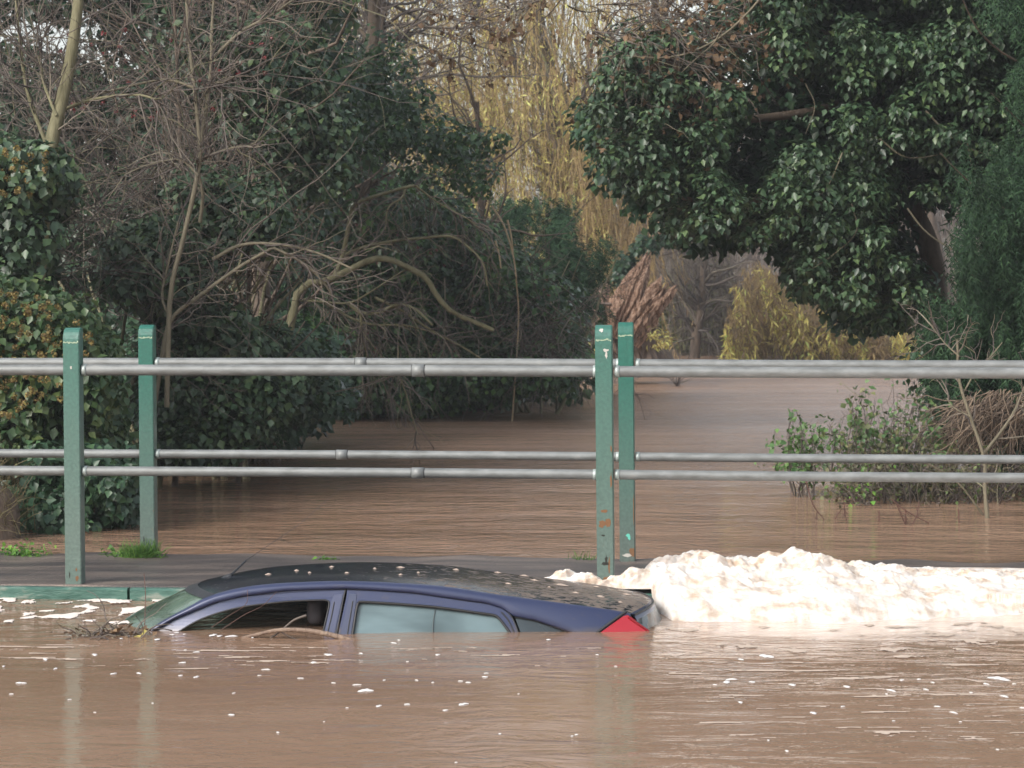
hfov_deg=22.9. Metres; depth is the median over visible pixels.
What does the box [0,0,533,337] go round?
bare shrub
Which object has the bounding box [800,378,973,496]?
bramble
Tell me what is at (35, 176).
ivy bush
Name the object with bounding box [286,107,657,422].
bare shrub
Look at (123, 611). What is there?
foam streaks
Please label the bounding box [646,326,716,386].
shrub
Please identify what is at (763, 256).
bare brush
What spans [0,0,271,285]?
young tree
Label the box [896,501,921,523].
dangling twig
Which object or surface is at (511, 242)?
dead stalk
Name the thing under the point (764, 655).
foam fleck
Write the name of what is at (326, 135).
ivy tree
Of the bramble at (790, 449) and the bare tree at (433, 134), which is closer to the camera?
the bramble at (790, 449)
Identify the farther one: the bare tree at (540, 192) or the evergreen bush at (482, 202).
the bare tree at (540, 192)
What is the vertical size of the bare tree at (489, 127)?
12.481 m
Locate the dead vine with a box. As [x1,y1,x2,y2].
[892,379,1023,491]
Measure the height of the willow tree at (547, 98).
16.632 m
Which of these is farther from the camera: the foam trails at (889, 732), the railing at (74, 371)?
the railing at (74, 371)
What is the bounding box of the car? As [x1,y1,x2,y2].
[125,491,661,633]
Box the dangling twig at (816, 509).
[806,481,841,518]
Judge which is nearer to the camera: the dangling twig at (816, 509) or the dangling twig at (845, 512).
the dangling twig at (845, 512)
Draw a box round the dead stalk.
[491,205,518,420]
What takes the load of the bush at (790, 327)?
on the river water
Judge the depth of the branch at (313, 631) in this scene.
12.03 m
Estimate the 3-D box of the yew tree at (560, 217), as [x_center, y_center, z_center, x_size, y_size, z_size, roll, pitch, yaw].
[0.392,-1.362,39.323,2.867,3.474,4.120,0,2,0]
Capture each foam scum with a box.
[265,566,629,602]
[666,622,1023,657]
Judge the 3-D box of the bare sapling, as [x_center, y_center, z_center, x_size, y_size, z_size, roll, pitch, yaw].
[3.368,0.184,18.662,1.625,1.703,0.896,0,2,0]
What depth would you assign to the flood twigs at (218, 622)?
12.19 m
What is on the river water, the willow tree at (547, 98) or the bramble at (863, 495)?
the bramble at (863, 495)
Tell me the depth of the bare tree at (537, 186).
91.66 m
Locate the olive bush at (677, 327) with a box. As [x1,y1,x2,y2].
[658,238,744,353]
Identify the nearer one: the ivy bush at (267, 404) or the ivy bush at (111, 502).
the ivy bush at (111, 502)
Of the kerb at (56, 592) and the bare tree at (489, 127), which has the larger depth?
the bare tree at (489, 127)
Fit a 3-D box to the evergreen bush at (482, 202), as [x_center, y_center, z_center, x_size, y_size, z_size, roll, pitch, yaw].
[-0.521,-2.279,35.299,2.760,5.587,3.799,0,2,0]
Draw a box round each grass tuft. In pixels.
[99,537,173,558]
[564,552,596,560]
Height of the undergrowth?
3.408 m
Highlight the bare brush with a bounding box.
[513,200,978,341]
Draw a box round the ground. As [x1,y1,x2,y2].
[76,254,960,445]
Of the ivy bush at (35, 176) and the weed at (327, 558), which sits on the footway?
the weed at (327, 558)
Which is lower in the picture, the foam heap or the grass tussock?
the foam heap
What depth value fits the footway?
14.60 m
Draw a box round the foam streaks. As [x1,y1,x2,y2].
[0,598,161,623]
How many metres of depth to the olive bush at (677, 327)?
70.17 m
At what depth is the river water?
11.62 m
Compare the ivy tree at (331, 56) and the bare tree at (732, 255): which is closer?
the ivy tree at (331, 56)
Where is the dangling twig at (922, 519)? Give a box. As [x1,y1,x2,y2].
[891,499,959,522]
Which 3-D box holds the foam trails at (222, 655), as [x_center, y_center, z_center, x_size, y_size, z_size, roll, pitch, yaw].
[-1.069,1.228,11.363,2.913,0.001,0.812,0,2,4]
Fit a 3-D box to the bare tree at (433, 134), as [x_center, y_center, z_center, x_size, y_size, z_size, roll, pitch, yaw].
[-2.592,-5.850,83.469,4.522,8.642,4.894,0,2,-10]
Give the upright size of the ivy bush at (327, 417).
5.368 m
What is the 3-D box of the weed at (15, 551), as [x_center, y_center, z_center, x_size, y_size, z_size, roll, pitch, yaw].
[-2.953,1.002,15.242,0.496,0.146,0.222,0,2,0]
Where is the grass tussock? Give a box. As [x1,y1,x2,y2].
[0,436,52,539]
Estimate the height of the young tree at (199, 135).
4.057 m
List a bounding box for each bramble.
[754,406,844,497]
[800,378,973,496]
[807,428,1023,507]
[829,453,895,507]
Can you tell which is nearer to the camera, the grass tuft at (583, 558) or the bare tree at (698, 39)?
the grass tuft at (583, 558)
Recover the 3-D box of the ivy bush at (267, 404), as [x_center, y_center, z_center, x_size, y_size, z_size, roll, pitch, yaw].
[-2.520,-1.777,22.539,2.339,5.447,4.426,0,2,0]
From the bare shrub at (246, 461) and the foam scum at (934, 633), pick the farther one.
the bare shrub at (246, 461)
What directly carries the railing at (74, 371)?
on the footway
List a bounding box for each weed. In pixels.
[0,537,56,556]
[101,544,116,554]
[312,555,339,559]
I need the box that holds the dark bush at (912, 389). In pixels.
[895,49,1023,472]
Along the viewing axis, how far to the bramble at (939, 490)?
19.91 m
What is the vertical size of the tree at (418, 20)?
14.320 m
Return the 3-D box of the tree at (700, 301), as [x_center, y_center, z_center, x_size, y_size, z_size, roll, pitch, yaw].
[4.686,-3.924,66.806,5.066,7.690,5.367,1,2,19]
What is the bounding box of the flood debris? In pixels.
[49,591,173,640]
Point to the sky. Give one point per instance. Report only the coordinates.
(61, 44)
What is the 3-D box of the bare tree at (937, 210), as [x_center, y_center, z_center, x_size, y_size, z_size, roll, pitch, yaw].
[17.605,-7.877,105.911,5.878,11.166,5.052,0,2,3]
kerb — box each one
[0,586,129,599]
[130,587,651,600]
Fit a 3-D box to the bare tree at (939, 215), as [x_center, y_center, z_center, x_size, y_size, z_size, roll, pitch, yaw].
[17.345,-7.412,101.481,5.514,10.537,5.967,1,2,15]
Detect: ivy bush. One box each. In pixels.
[0,123,88,290]
[0,270,138,486]
[0,431,139,534]
[27,0,285,485]
[79,0,362,462]
[106,0,392,482]
[127,0,365,477]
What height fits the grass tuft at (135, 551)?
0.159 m
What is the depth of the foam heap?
13.04 m
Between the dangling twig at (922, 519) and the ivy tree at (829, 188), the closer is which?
the dangling twig at (922, 519)
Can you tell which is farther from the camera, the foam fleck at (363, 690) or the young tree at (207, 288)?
the young tree at (207, 288)
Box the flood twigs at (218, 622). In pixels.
[144,575,275,629]
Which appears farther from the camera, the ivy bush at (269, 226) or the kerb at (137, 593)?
the ivy bush at (269, 226)
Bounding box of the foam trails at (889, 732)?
[669,662,1023,738]
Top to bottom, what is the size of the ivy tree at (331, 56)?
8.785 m
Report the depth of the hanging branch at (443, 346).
31.50 m
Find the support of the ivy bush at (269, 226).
on the river water
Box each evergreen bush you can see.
[271,12,606,421]
[382,27,567,418]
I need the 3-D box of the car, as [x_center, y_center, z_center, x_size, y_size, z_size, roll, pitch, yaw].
[-0.925,1.298,12.872,3.650,1.462,1.598,0,2,0]
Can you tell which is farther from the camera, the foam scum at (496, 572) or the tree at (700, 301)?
the tree at (700, 301)
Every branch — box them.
[242,614,353,639]
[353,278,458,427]
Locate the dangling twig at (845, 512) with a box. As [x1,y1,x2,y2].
[840,502,847,519]
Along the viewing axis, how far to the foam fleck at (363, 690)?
10.38 m
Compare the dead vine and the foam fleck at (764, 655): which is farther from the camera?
the dead vine
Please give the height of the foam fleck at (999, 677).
0.004 m
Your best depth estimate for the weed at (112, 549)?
15.19 m
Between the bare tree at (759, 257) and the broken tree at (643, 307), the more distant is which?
the bare tree at (759, 257)
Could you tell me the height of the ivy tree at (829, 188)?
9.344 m
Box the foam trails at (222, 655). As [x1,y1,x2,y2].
[0,644,519,668]
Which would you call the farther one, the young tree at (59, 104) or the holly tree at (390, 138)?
the holly tree at (390, 138)
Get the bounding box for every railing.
[0,322,1023,561]
[0,325,1023,583]
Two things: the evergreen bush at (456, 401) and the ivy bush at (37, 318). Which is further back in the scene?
the evergreen bush at (456, 401)
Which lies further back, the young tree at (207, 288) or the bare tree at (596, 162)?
the bare tree at (596, 162)
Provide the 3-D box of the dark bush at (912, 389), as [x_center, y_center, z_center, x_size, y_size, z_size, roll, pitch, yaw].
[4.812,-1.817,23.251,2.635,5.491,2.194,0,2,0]
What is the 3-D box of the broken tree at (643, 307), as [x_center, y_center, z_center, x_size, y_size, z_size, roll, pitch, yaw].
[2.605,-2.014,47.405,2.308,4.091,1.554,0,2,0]
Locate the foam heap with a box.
[544,546,1023,623]
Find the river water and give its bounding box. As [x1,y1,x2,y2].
[0,356,1023,767]
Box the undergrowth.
[657,273,954,337]
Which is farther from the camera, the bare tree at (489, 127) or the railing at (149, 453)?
the bare tree at (489, 127)
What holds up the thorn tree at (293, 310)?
on the river water
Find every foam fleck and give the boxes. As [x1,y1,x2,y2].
[357,688,373,691]
[759,654,773,657]
[988,676,1010,680]
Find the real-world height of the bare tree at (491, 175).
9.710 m
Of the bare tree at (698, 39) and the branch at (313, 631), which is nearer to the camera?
the branch at (313, 631)
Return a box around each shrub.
[0,0,452,488]
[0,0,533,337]
[86,220,303,480]
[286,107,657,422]
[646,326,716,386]
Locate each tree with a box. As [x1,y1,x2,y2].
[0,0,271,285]
[0,0,367,321]
[26,0,361,406]
[68,159,398,402]
[128,0,381,460]
[219,0,512,353]
[252,124,524,466]
[319,0,739,358]
[327,0,558,165]
[388,42,502,214]
[391,81,493,193]
[395,0,1023,452]
[453,60,539,213]
[455,188,628,334]
[471,110,526,218]
[487,129,574,254]
[501,142,553,255]
[541,50,636,242]
[589,231,677,383]
[603,1,701,273]
[607,179,671,275]
[610,145,773,358]
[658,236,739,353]
[679,135,746,280]
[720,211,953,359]
[741,69,776,284]
[907,0,1023,452]
[915,206,965,263]
[935,203,978,290]
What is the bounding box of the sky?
[0,0,957,253]
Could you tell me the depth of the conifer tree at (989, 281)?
20.84 m
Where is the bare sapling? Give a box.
[872,294,1023,517]
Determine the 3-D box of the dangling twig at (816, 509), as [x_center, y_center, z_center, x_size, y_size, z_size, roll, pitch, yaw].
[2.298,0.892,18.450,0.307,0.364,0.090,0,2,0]
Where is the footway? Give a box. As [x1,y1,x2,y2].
[0,552,1023,592]

